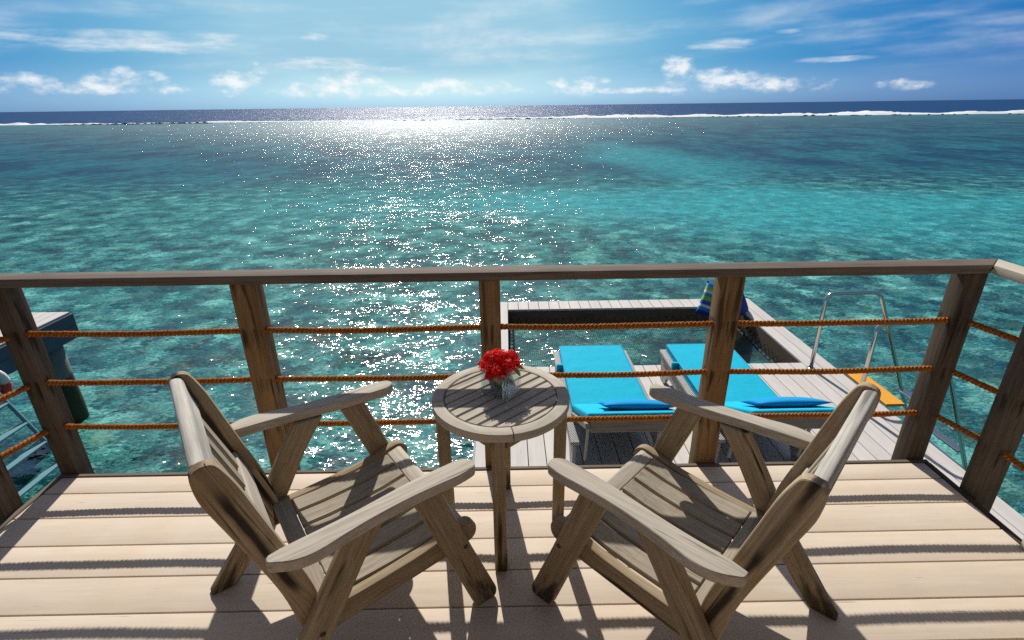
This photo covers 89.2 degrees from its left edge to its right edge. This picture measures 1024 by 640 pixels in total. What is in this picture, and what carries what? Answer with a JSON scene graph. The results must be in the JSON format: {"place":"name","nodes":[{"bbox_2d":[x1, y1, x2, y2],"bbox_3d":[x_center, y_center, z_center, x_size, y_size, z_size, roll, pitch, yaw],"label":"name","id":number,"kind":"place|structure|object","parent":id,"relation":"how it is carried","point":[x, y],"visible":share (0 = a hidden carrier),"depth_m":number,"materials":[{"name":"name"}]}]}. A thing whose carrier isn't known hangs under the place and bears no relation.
{"place":"outdoors","nodes":[
{"label":"outdoors","id":0,"kind":"place"},
{"bbox_2d":[0,113,1023,516],"bbox_3d":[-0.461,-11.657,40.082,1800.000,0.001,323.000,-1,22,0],"label":"lagoon","id":1,"kind":"structure","parent":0,"point":[454,193],"depth_m":19.90,"materials":[{"name":"teal liquid"}]},
{"bbox_2d":[0,312,89,423],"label":"jetty platform","id":2,"kind":"structure","parent":1,"relation":"in","point":[55,349],"depth_m":7.80,"materials":[{"name":"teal wood"}]},
{"bbox_2d":[0,370,12,410],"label":"lifebuoy","id":3,"kind":"object","parent":2,"relation":"hanging from","point":[6,386],"visible":0.63,"depth_m":6.73,"materials":[{"name":"plastic"}]},
{"bbox_2d":[0,393,57,497],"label":"ladder","id":4,"kind":"object","parent":2,"relation":"attached to","point":[27,454],"visible":0.42,"depth_m":6.01,"materials":[{"name":"silver paint"}]},
{"bbox_2d":[0,110,1023,124],"bbox_3d":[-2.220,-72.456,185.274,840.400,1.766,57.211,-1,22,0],"label":"surf","id":5,"kind":"structure","parent":1,"relation":"on","point":[802,114],"depth_m":191.25,"materials":[{"name":"liquid"}]},
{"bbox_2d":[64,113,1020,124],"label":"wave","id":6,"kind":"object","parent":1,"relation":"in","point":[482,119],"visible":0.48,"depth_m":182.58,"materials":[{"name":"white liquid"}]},
{"bbox_2d":[472,298,1023,538],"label":"platform","id":7,"kind":"structure","parent":1,"relation":"in","point":[878,438],"depth_m":5.54,"materials":[{"name":"grey wood"}]},
{"bbox_2d":[553,345,674,464],"bbox_3d":[0.859,0.659,4.698,0.802,0.807,2.060,-1,22,0],"label":"sun lounger","id":8,"kind":"object","parent":7,"relation":"on","point":[587,395],"visible":0.65,"depth_m":4.73,"materials":[{"name":"teal fabric"}]},
{"bbox_2d":[598,399,673,409],"bbox_3d":[0.935,0.635,3.900,0.560,0.075,0.300,0,-5,1],"label":"head pillow","id":9,"kind":"object","parent":8,"relation":"on","point":[635,404],"visible":0.88,"depth_m":3.78,"materials":[{"name":"blue fabric"}]},
{"bbox_2d":[508,316,782,366],"bbox_3d":[1.672,0.406,7.017,3.446,0.217,1.861,-1,22,0],"label":"net hammock","id":10,"kind":"object","parent":7,"relation":"hanging from","point":[645,334],"visible":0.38,"depth_m":7.39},
{"bbox_2d":[695,281,713,316],"bbox_3d":[2.974,-0.248,7.479,0.500,0.500,0.150,21,6,14],"label":"towel","id":11,"kind":"object","parent":10,"relation":"on","point":[703,307],"visible":0.36,"depth_m":7.47,"materials":[{"name":"fabric"}]},
{"bbox_2d":[739,293,748,316],"bbox_3d":[3.224,-0.250,7.503,0.460,0.460,0.140,-28,9,-30],"label":"throw pillow","id":12,"kind":"object","parent":7,"relation":"on","point":[744,307],"visible":0.2,"depth_m":7.51,"materials":[{"name":"blue fabric"}]},
{"bbox_2d":[660,343,835,462],"bbox_3d":[2.026,0.641,4.706,0.802,0.807,2.060,-1,22,0],"label":"sun lounger","id":13,"kind":"object","parent":7,"relation":"on","point":[742,387],"visible":0.42,"depth_m":4.79,"materials":[{"name":"teal fabric"}]},
{"bbox_2d":[740,397,833,406],"bbox_3d":[2.053,0.617,3.908,0.560,0.075,0.300,-1,-5,-1],"label":"head pillow","id":14,"kind":"object","parent":13,"relation":"on","point":[785,402],"visible":0.98,"depth_m":3.79,"materials":[{"name":"blue fabric"}]},
{"bbox_2d":[806,291,967,470],"bbox_3d":[4.268,0.996,5.678,1.778,2.503,0.920,-1,22,0],"label":"ladder","id":15,"kind":"object","parent":7,"relation":"attached to","point":[888,399],"visible":0.45,"depth_m":5.57,"materials":[{"name":"metal"}]},
{"bbox_3d":[0.012,0.792,0.099,10.000,4.900,3.478,-1,22,0],"label":"villa front","id":16,"kind":"object","parent":1,"relation":"on","visible":0},
{"bbox_2d":[0,459,1023,639],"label":"balcony floor","id":17,"kind":"structure","parent":16,"relation":"attached to","point":[918,549],"depth_m":1.94,"materials":[{"name":"brown wood"}]},
{"bbox_2d":[168,371,495,639],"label":"garden chair","id":18,"kind":"object","parent":17,"relation":"on","point":[384,518],"visible":1,"depth_m":1.60,"materials":[{"name":"brown wood"}]},
{"bbox_2d":[432,365,569,570],"bbox_3d":[-0.039,0.565,2.061,0.513,0.617,0.513,-1,22,0],"label":"side table","id":19,"kind":"object","parent":17,"relation":"on","point":[474,405],"visible":0.85,"depth_m":1.89,"materials":[{"name":"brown wood"}]},
{"bbox_3d":[-0.041,0.221,1.947,0.112,0.105,0.112,12,26,28],"label":"glass vase","id":20,"kind":"object","parent":19,"relation":"on","visible":0},
{"bbox_2d":[477,348,525,389],"bbox_3d":[-0.040,0.183,1.930,0.167,0.154,0.156,13,26,30],"label":"flower bunch","id":21,"kind":"object","parent":20,"relation":"in","point":[508,360],"visible":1,"depth_m":1.90,"materials":[{"name":"red plant"}]},
{"bbox_2d":[0,259,1023,523],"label":"balcony railing","id":22,"kind":"object","parent":17,"relation":"attached to","point":[998,439],"visible":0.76,"depth_m":2.26,"materials":[{"name":"brown wood"}]},
{"bbox_2d":[532,382,880,639],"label":"garden chair","id":23,"kind":"object","parent":17,"relation":"on","point":[670,529],"visible":1,"depth_m":1.59,"materials":[{"name":"brown wood"}]},
{"bbox_2d":[0,99,1023,125],"bbox_3d":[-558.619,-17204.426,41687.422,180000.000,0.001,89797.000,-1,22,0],"label":"ocean","id":24,"kind":"structure","parent":0,"point":[327,114],"depth_m":428.19,"materials":[{"name":"blue liquid"}]},
{"bbox_2d":[0,0,1023,111],"label":"sky","id":25,"kind":"structure","parent":0,"point":[56,55],"materials":[{"name":"blue"}]}
]}

